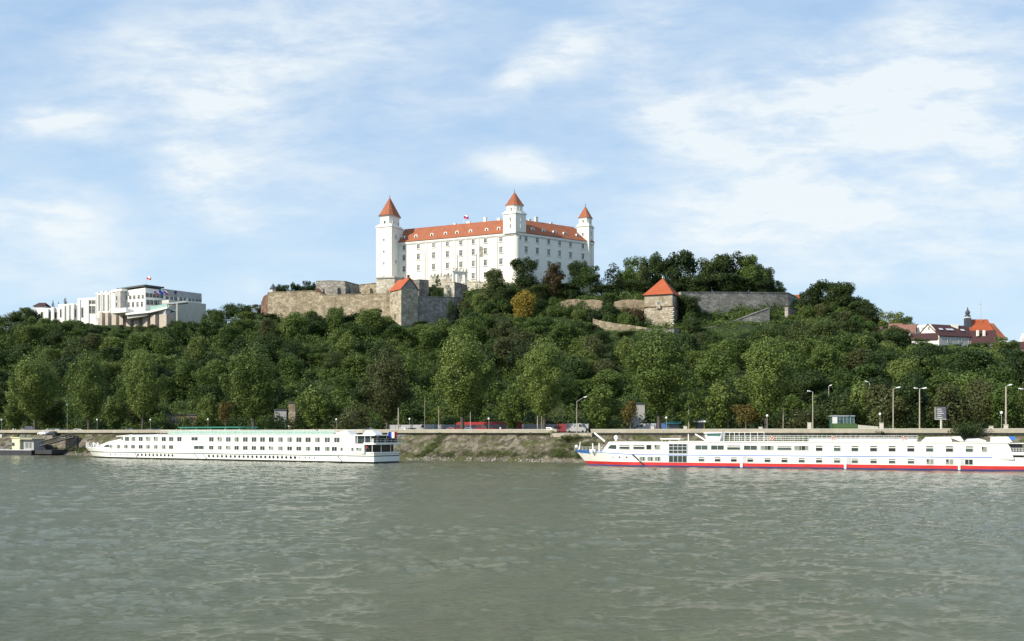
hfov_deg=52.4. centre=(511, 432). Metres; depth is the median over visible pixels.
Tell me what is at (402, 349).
wood tree
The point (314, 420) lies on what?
young tree
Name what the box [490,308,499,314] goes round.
tree
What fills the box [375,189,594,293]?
castle
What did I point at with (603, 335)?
wood tree
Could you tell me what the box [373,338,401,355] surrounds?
wood tree
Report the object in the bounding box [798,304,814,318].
tree
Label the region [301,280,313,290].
hilltop tree
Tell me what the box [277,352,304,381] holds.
wood tree
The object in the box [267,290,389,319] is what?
rampart wall
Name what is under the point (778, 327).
wood tree
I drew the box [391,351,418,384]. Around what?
wood tree
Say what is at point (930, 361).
wood tree
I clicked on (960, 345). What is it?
hilltop tree
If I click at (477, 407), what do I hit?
wood tree
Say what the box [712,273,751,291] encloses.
hilltop tree
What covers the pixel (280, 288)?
hilltop tree
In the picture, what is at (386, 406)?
poplar tree
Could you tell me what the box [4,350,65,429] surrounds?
poplar tree
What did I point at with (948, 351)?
wood tree
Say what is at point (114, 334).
wood tree
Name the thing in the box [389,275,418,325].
gabled house
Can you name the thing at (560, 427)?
delivery van
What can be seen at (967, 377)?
wood tree
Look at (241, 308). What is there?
wood tree
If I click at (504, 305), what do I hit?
tree
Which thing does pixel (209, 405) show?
young tree
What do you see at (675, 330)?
tower base wall
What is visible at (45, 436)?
bank platform
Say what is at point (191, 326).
tree
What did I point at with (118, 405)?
young tree
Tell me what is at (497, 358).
wood tree
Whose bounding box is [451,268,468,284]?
honour gate
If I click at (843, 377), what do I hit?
wood tree
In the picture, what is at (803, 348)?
wood tree
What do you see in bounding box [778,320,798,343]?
wood tree
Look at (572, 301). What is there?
earth bank
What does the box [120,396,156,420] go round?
wood tree
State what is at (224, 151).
sky
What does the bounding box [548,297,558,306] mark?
tree
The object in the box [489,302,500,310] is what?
tree
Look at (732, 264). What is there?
hilltop tree
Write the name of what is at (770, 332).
wood tree
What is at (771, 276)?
hilltop tree
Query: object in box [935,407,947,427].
billboard
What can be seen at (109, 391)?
wood tree
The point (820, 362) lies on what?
wood tree
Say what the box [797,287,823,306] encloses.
hilltop tree
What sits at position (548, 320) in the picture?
wood tree
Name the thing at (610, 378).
wood tree
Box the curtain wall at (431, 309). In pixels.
[418,296,459,323]
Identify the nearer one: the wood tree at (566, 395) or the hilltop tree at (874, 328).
the wood tree at (566, 395)
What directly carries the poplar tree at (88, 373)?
on the hill ground at (745, 326)
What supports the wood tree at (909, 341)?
on the hill ground at (745, 326)
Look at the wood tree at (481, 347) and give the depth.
402.92 m
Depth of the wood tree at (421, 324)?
459.90 m
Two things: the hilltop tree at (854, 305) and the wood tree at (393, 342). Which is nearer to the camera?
the wood tree at (393, 342)
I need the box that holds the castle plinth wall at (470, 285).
[467,281,526,290]
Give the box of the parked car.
[46,431,57,434]
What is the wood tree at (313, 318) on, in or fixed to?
on the hill ground at (745, 326)
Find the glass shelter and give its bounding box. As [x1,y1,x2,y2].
[828,415,854,428]
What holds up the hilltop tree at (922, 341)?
on the hill ground at (745, 326)
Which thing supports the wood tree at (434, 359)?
on the hill ground at (745, 326)
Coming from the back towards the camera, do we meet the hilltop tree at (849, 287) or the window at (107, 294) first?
the window at (107, 294)
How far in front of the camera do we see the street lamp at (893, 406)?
243.59 m
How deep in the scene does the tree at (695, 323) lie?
441.35 m
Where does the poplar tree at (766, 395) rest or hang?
on the hill ground at (745, 326)
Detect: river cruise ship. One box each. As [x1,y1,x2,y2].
[86,427,402,463]
[575,432,1023,470]
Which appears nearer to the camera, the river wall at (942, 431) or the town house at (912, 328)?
the river wall at (942, 431)
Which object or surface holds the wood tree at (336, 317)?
on the hill ground at (745, 326)
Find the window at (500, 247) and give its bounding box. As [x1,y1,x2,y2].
[498,246,502,253]
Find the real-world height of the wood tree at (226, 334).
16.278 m
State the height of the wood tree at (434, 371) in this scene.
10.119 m
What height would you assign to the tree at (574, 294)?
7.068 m
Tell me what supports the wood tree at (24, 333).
on the hill ground at (745, 326)
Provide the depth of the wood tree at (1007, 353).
337.47 m
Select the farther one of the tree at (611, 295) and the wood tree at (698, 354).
the tree at (611, 295)
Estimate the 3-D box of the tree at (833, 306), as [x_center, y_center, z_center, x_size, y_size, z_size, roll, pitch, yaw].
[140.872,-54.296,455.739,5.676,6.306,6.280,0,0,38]
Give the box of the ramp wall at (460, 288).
[455,282,466,301]
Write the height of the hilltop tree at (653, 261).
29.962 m
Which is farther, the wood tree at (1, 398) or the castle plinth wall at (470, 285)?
the castle plinth wall at (470, 285)
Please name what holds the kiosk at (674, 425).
on the hill ground at (745, 326)
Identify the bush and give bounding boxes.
[560,433,579,441]
[947,421,986,436]
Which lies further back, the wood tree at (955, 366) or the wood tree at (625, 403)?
the wood tree at (625, 403)
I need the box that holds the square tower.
[643,276,679,327]
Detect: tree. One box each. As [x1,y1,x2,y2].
[0,310,22,326]
[0,321,15,335]
[0,333,16,351]
[0,349,16,369]
[0,370,14,381]
[0,380,19,391]
[0,390,21,407]
[2,403,25,429]
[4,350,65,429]
[5,321,26,337]
[5,350,32,368]
[6,342,31,355]
[13,323,37,344]
[16,307,31,322]
[23,317,35,324]
[26,309,42,319]
[33,323,64,339]
[37,317,50,324]
[38,398,66,428]
[40,329,62,347]
[41,348,63,360]
[50,319,60,324]
[52,354,73,380]
[55,324,72,334]
[60,321,72,329]
[60,336,88,357]
[63,318,75,325]
[63,369,79,393]
[65,353,92,372]
[66,349,110,429]
[67,327,84,336]
[74,322,85,327]
[79,367,109,390]
[80,328,102,341]
[82,332,104,354]
[92,324,103,329]
[93,379,115,412]
[98,345,127,370]
[99,336,127,350]
[99,393,131,429]
[100,330,128,340]
[100,361,121,379]
[104,327,123,336]
[112,384,133,399]
[118,348,148,367]
[119,364,140,383]
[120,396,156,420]
[121,345,168,429]
[123,332,153,352]
[124,328,131,334]
[132,331,154,342]
[134,323,146,331]
[144,353,175,373]
[145,327,160,332]
[147,324,156,328]
[148,362,178,388]
[149,332,174,357]
[150,327,178,347]
[153,377,177,402]
[155,324,189,346]
[166,321,177,327]
[172,322,187,326]
[172,355,201,392]
[183,336,206,365]
[185,321,201,333]
[190,362,226,396]
[190,382,227,403]
[196,321,231,340]
[197,392,218,429]
[200,309,216,319]
[200,350,224,370]
[207,309,225,324]
[208,358,229,376]
[211,331,235,341]
[214,302,237,323]
[214,326,240,353]
[217,400,232,429]
[218,342,284,428]
[224,318,258,335]
[224,379,246,419]
[226,335,251,361]
[228,351,251,363]
[231,304,253,316]
[235,311,256,319]
[248,342,279,362]
[250,332,286,348]
[252,304,260,314]
[257,313,280,323]
[258,318,280,335]
[263,383,294,415]
[264,411,288,428]
[275,318,285,335]
[276,284,285,291]
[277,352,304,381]
[277,397,301,419]
[278,340,309,361]
[280,311,308,340]
[282,383,301,396]
[290,281,298,290]
[293,382,335,428]
[297,343,310,359]
[300,380,323,402]
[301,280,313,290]
[301,310,318,319]
[305,346,328,363]
[306,320,329,335]
[306,351,339,366]
[307,313,327,325]
[310,403,342,416]
[322,350,349,376]
[324,306,346,331]
[326,327,346,346]
[328,373,357,394]
[329,402,373,428]
[334,330,356,357]
[339,351,373,377]
[340,320,375,344]
[344,311,363,328]
[348,379,374,407]
[353,308,389,334]
[356,341,373,356]
[358,345,414,428]
[364,367,382,381]
[366,339,392,362]
[367,307,382,313]
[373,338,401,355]
[378,385,410,402]
[380,315,396,325]
[380,325,410,340]
[391,345,417,357]
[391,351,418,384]
[396,400,435,424]
[404,325,425,344]
[411,320,427,325]
[414,323,431,330]
[414,325,444,347]
[417,330,439,355]
[426,405,459,424]
[427,347,442,367]
[429,327,499,428]
[430,275,441,296]
[430,366,445,380]
[431,317,453,341]
[447,290,455,321]
[447,325,476,341]
[456,315,489,345]
[457,300,470,316]
[459,342,484,350]
[460,307,473,317]
[462,311,487,324]
[469,395,488,416]
[471,293,483,307]
[474,304,481,312]
[478,300,491,316]
[481,379,513,408]
[482,349,504,376]
[483,317,507,330]
[483,337,505,354]
[484,268,504,296]
[484,289,492,296]
[487,318,516,338]
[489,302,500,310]
[489,336,520,370]
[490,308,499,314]
[491,289,497,298]
[492,285,516,303]
[492,313,503,317]
[494,395,528,415]
[496,297,512,314]
[496,384,528,428]
[504,340,536,375]
[506,330,538,349]
[509,256,537,289]
[510,289,536,317]
[511,334,576,428]
[512,317,525,327]
[514,353,543,389]
[516,319,553,334]
[523,326,547,345]
[525,284,548,299]
[534,297,548,309]
[537,318,554,324]
[539,341,560,355]
[540,262,565,296]
[545,301,574,315]
[546,318,583,349]
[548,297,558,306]
[555,287,564,297]
[556,379,579,410]
[557,322,586,338]
[558,282,581,297]
[561,355,593,380]
[565,301,575,311]
[566,347,598,368]
[566,378,593,401]
[567,260,590,288]
[567,289,578,299]
[568,335,601,351]
[570,309,583,320]
[571,296,593,315]
[573,265,604,295]
[578,309,587,318]
[580,334,607,369]
[581,295,592,299]
[581,383,621,428]
[584,323,602,335]
[586,368,625,397]
[587,310,602,322]
[591,358,621,382]
[592,284,611,294]
[593,296,621,315]
[593,330,610,344]
[600,309,615,319]
[601,263,627,294]
[601,292,616,301]
[601,314,616,322]
[610,340,637,359]
[611,336,635,366]
[611,394,646,425]
[613,309,620,321]
[614,330,635,337]
[615,270,634,295]
[617,312,629,323]
[620,314,638,325]
[620,399,638,428]
[621,255,653,292]
[621,303,645,322]
[621,323,692,428]
[628,279,654,297]
[633,335,658,352]
[634,264,653,290]
[644,251,663,283]
[646,398,684,422]
[652,259,681,291]
[655,361,687,380]
[662,249,698,290]
[664,278,684,292]
[670,357,690,375]
[676,388,707,428]
[678,274,714,291]
[678,294,701,318]
[678,332,698,362]
[683,312,697,321]
[684,317,701,333]
[684,349,710,371]
[693,345,729,385]
[694,332,707,351]
[695,254,729,291]
[698,333,724,350]
[699,330,717,339]
[701,382,722,399]
[702,377,736,428]
[702,381,753,414]
[708,339,737,363]
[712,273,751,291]
[718,251,749,289]
[724,338,756,372]
[730,404,763,428]
[733,333,750,339]
[733,334,798,428]
[736,254,768,291]
[745,325,782,338]
[746,327,781,346]
[750,277,773,291]
[750,335,789,358]
[756,264,776,291]
[772,323,788,334]
[772,408,822,428]
[775,280,786,291]
[776,368,827,401]
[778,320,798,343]
[778,393,808,412]
[779,350,809,388]
[780,336,818,360]
[789,319,813,346]
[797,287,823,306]
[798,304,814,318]
[802,319,841,347]
[803,317,813,322]
[805,338,846,382]
[807,279,847,305]
[807,392,861,428]
[814,302,827,316]
[823,366,854,393]
[824,282,855,307]
[824,330,859,365]
[827,319,841,325]
[827,384,859,415]
[828,301,839,311]
[830,312,838,319]
[835,293,868,314]
[835,307,846,311]
[836,310,851,322]
[836,320,862,334]
[840,332,856,343]
[840,348,872,370]
[847,299,876,316]
[847,379,875,424]
[849,315,863,322]
[849,333,879,359]
[850,363,902,386]
[855,305,882,323]
[858,322,872,331]
[858,331,883,348]
[858,376,899,414]
[860,314,870,321]
[861,383,908,428]
[862,320,876,331]
[862,352,887,377]
[869,324,887,332]
[872,347,901,361]
[874,339,904,355]
[877,311,904,326]
[878,330,909,349]
[881,352,919,374]
[882,355,928,387]
[884,325,910,339]
[894,372,932,427]
[898,316,913,324]
[905,334,911,345]
[908,338,929,349]
[908,343,943,373]
[908,392,934,427]
[920,352,960,378]
[923,346,956,366]
[925,368,961,398]
[926,382,976,427]
[931,360,969,383]
[944,344,965,348]
[946,344,965,352]
[949,346,1003,375]
[954,370,999,402]
[957,345,998,367]
[963,378,999,427]
[965,342,994,350]
[975,362,1020,393]
[985,356,1023,386]
[986,381,1023,427]
[989,336,1010,349]
[990,347,1004,362]
[995,348,1020,362]
[1003,348,1023,360]
[1008,340,1020,349]
[1009,382,1023,427]
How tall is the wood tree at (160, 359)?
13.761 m
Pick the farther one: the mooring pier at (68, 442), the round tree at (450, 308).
the round tree at (450, 308)
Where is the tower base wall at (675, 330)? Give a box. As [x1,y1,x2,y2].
[645,329,679,332]
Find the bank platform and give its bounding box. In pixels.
[34,435,57,440]
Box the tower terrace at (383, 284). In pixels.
[375,276,413,292]
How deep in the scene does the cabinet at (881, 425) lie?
239.87 m
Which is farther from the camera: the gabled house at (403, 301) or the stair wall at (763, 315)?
the gabled house at (403, 301)
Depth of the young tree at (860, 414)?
261.32 m
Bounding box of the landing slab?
[550,433,593,436]
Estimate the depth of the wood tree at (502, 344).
386.04 m
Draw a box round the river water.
[0,455,1023,640]
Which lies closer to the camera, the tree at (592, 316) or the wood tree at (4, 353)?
the tree at (592, 316)
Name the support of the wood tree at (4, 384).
on the hill ground at (745, 326)
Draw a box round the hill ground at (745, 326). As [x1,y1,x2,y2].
[0,286,1014,429]
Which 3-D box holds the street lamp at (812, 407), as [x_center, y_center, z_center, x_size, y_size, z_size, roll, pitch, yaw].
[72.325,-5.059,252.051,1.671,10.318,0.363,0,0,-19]
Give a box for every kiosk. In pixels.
[665,421,681,429]
[691,420,705,428]
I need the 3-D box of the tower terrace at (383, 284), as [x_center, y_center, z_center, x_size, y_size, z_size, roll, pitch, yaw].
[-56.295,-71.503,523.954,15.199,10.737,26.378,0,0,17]
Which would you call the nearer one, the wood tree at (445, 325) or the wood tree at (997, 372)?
the wood tree at (997, 372)
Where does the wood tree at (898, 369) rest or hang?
on the hill ground at (745, 326)
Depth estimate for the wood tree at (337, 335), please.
446.01 m
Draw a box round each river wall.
[0,429,557,433]
[590,428,1023,434]
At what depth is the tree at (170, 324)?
527.50 m
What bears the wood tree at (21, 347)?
on the hill ground at (745, 326)
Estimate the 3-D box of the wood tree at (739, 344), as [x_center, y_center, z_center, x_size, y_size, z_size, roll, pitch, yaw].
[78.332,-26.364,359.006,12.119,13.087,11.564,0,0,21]
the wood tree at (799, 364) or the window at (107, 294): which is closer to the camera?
the wood tree at (799, 364)
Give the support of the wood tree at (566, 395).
on the hill ground at (745, 326)
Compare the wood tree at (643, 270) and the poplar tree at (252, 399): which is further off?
the wood tree at (643, 270)
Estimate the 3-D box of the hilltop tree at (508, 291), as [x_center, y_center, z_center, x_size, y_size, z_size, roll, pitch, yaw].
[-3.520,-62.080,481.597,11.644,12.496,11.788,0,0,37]
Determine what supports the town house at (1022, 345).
on the hill ground at (745, 326)
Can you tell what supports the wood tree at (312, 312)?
on the hill ground at (745, 326)
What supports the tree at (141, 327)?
on the hill ground at (745, 326)
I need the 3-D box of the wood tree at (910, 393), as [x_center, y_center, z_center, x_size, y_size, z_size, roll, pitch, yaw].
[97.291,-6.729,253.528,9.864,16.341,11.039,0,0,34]
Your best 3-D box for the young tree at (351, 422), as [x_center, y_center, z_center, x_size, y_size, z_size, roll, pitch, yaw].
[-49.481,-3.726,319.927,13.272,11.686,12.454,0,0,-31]
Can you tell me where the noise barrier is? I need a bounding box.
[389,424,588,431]
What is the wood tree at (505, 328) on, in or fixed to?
on the hill ground at (745, 326)
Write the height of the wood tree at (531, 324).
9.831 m
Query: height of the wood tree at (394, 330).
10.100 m
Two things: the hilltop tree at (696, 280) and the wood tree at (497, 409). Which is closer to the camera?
the wood tree at (497, 409)
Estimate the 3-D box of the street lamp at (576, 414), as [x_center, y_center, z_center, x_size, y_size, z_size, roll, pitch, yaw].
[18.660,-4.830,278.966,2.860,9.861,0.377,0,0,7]
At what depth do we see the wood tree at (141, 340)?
475.56 m
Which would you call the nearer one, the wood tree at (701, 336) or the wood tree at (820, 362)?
the wood tree at (820, 362)
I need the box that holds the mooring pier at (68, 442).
[57,437,80,449]
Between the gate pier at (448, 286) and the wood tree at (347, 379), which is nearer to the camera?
the wood tree at (347, 379)
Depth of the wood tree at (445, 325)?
449.78 m
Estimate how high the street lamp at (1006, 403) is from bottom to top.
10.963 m
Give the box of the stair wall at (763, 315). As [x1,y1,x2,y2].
[706,307,769,327]
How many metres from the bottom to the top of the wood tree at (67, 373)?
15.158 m
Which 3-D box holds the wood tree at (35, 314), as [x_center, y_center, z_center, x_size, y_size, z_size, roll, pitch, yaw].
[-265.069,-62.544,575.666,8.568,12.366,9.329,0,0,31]
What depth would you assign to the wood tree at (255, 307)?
527.54 m
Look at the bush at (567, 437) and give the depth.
269.58 m
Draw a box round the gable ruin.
[314,288,327,294]
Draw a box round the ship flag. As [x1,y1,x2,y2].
[385,432,396,441]
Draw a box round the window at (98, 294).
[98,294,99,310]
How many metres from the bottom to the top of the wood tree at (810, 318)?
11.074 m
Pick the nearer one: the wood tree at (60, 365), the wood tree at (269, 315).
the wood tree at (60, 365)
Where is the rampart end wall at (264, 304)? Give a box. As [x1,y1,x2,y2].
[261,294,267,313]
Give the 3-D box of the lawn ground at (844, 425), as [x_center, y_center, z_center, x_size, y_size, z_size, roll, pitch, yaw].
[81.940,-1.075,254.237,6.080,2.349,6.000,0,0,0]
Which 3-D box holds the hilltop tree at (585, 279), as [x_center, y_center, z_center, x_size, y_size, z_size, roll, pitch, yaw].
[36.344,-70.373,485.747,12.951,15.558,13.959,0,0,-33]
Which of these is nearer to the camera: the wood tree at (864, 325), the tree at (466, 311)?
the wood tree at (864, 325)
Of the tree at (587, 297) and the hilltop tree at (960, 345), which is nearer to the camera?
the hilltop tree at (960, 345)
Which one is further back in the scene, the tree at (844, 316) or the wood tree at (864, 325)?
the tree at (844, 316)
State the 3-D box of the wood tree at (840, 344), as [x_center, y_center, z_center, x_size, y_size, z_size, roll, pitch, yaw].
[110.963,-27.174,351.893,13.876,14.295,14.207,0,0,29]
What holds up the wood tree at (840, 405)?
on the hill ground at (745, 326)
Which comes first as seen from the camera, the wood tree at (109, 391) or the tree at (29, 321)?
the wood tree at (109, 391)
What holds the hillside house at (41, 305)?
on the hill ground at (745, 326)
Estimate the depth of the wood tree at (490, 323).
435.76 m
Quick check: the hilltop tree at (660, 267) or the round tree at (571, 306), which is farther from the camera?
the hilltop tree at (660, 267)
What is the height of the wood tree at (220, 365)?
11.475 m
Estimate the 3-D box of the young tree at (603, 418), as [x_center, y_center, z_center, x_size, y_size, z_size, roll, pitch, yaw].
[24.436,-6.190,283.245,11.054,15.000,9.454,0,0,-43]
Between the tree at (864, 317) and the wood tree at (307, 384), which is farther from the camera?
the tree at (864, 317)
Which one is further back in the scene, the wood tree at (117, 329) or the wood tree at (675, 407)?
the wood tree at (117, 329)
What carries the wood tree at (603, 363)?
on the hill ground at (745, 326)
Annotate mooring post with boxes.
[70,436,78,450]
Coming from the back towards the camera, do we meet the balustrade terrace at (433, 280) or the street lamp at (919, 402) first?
the balustrade terrace at (433, 280)
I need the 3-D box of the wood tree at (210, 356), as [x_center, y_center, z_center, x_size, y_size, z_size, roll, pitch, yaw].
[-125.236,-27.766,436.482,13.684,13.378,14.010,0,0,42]
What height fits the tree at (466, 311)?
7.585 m
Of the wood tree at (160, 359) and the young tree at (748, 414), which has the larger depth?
the wood tree at (160, 359)
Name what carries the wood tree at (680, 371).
on the hill ground at (745, 326)
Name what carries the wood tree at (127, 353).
on the hill ground at (745, 326)
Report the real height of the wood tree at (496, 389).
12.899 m
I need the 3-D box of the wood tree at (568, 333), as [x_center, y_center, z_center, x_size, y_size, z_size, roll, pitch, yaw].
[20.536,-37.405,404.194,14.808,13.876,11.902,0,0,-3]
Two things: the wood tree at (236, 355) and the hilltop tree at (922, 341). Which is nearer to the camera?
the hilltop tree at (922, 341)
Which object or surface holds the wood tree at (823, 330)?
on the hill ground at (745, 326)
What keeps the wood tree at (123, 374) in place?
on the hill ground at (745, 326)
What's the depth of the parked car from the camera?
362.06 m
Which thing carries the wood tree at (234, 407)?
on the hill ground at (745, 326)
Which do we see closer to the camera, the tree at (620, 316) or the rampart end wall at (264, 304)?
the tree at (620, 316)
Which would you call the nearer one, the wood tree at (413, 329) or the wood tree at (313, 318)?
the wood tree at (413, 329)
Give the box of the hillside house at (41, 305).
[33,303,50,311]
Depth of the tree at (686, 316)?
454.41 m
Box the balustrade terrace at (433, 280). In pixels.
[429,272,451,287]
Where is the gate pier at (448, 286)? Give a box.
[444,282,454,296]
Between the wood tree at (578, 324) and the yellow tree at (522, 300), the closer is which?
the wood tree at (578, 324)
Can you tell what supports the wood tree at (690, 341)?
on the hill ground at (745, 326)
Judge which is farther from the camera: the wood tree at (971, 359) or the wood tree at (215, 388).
the wood tree at (215, 388)
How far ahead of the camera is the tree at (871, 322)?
430.05 m
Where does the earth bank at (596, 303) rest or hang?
on the hill ground at (745, 326)
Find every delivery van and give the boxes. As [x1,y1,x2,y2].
[25,426,38,429]
[419,424,437,428]
[554,424,567,431]
[566,423,588,432]
[636,423,656,428]
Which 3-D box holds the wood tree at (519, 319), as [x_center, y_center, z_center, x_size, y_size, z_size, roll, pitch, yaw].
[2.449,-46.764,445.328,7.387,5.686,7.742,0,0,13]
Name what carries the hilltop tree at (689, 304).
on the hill ground at (745, 326)
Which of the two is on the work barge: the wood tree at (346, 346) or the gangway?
the gangway
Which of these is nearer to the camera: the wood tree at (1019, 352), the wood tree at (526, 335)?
the wood tree at (1019, 352)
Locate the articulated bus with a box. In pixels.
[456,422,521,428]
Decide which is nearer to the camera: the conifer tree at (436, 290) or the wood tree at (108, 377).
the wood tree at (108, 377)
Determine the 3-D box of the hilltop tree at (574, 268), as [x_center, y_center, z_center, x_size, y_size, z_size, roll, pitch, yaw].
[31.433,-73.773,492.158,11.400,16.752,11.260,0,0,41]
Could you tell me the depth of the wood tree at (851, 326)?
401.23 m
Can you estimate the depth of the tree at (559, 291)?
484.70 m
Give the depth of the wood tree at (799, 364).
322.34 m
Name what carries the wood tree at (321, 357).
on the hill ground at (745, 326)
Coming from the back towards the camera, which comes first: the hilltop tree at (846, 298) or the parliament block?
the parliament block
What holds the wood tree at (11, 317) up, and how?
on the hill ground at (745, 326)
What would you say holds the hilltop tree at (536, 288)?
on the hill ground at (745, 326)
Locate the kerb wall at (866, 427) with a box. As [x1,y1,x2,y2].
[858,425,877,428]
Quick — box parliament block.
[38,284,205,327]
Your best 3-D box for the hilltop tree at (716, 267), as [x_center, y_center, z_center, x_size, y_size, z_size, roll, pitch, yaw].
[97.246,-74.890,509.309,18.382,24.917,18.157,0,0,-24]
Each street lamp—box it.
[576,396,586,432]
[807,390,812,428]
[892,387,899,428]
[914,387,926,427]
[1005,384,1011,423]
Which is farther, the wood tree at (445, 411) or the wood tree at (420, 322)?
the wood tree at (420, 322)
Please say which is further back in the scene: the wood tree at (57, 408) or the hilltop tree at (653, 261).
the hilltop tree at (653, 261)
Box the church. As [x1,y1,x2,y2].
[964,307,1005,341]
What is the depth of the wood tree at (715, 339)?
384.12 m
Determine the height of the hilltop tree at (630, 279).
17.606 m
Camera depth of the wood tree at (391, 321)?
466.76 m
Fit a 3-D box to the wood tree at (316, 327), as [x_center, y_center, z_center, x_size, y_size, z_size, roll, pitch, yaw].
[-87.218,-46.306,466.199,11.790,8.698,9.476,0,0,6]
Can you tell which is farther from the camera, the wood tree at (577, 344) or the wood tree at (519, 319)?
the wood tree at (519, 319)
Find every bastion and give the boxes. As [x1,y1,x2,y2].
[316,280,359,294]
[360,283,388,293]
[414,279,428,295]
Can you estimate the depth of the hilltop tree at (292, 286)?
528.92 m
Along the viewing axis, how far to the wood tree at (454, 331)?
434.26 m
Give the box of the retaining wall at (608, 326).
[593,319,646,330]
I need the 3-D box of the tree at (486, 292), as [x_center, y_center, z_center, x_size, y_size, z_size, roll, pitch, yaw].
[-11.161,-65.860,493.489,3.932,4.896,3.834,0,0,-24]
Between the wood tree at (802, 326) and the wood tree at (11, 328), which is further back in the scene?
the wood tree at (11, 328)
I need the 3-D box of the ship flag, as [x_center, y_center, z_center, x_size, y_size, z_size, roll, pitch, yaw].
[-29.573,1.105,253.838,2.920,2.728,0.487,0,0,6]
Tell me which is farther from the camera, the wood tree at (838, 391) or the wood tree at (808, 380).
the wood tree at (808, 380)
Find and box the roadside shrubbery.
[0,408,1023,431]
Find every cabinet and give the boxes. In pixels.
[807,422,811,428]
[879,423,883,428]
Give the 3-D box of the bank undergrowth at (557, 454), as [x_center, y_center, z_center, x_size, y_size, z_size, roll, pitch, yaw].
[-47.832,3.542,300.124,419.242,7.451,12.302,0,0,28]
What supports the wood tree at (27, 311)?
on the hill ground at (745, 326)
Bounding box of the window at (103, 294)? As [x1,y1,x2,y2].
[103,294,104,310]
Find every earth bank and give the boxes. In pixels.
[559,299,584,308]
[584,299,603,310]
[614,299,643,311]
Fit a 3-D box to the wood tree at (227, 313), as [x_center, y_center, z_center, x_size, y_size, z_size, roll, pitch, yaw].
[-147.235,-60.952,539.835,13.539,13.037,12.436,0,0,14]
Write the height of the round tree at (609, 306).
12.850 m
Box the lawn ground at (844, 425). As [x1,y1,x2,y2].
[831,423,857,428]
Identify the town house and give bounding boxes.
[894,324,916,333]
[910,333,938,343]
[917,324,972,346]
[969,330,997,347]
[1016,342,1023,349]
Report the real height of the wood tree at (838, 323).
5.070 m
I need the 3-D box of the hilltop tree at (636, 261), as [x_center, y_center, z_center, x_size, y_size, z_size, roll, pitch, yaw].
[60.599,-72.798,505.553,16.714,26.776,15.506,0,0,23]
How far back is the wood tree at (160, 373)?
424.28 m
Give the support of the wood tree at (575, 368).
on the hill ground at (745, 326)
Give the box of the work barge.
[0,434,67,454]
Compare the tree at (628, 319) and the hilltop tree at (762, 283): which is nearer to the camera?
the tree at (628, 319)
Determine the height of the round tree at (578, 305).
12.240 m
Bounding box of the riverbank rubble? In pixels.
[48,451,583,462]
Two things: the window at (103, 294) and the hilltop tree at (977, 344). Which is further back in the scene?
the window at (103, 294)
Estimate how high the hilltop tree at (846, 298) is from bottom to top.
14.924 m
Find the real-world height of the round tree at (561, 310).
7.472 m
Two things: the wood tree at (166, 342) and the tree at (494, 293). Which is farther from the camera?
the tree at (494, 293)
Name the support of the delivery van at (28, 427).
on the road
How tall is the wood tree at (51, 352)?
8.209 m
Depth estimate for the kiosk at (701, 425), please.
271.67 m
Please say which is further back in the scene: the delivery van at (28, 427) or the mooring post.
the delivery van at (28, 427)
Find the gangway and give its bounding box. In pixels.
[39,433,74,446]
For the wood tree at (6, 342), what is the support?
on the hill ground at (745, 326)
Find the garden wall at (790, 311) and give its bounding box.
[785,307,798,317]
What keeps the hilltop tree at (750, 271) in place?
on the hill ground at (745, 326)
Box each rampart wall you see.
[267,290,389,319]
[678,292,797,315]
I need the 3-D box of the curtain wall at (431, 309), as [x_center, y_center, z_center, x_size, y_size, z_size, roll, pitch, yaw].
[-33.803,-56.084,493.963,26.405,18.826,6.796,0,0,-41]
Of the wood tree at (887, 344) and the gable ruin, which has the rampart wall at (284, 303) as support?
the gable ruin
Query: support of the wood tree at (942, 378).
on the hill ground at (745, 326)
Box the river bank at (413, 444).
[0,434,1023,462]
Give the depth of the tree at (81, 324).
553.65 m
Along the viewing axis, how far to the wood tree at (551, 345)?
385.04 m
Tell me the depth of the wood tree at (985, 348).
314.89 m
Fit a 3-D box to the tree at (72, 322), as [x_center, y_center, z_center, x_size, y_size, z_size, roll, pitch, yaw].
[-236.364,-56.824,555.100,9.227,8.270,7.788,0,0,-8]
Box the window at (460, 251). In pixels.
[458,249,462,256]
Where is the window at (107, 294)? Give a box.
[107,294,108,311]
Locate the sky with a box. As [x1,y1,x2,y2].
[0,0,1023,341]
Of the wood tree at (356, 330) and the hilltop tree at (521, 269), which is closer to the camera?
the wood tree at (356, 330)
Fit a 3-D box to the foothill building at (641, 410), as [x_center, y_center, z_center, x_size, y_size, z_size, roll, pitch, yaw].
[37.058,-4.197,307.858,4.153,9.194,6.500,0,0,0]
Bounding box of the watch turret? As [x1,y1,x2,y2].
[270,284,276,291]
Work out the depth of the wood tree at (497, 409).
337.45 m
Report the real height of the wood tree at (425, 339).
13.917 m
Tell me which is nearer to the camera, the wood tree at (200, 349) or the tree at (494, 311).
the wood tree at (200, 349)
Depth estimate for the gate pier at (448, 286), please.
499.92 m
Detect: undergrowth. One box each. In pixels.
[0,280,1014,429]
[2,432,1022,458]
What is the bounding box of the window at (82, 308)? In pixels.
[81,307,83,317]
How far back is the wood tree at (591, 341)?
379.28 m
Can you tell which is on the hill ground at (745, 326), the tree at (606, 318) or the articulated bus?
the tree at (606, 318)
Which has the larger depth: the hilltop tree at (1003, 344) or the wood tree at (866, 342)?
the hilltop tree at (1003, 344)
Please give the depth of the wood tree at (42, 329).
533.36 m
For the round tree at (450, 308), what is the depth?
493.71 m
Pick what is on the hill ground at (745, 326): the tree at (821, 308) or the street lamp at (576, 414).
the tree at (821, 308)
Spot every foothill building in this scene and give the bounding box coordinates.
[166,414,197,429]
[274,409,287,426]
[288,402,298,429]
[631,402,644,428]

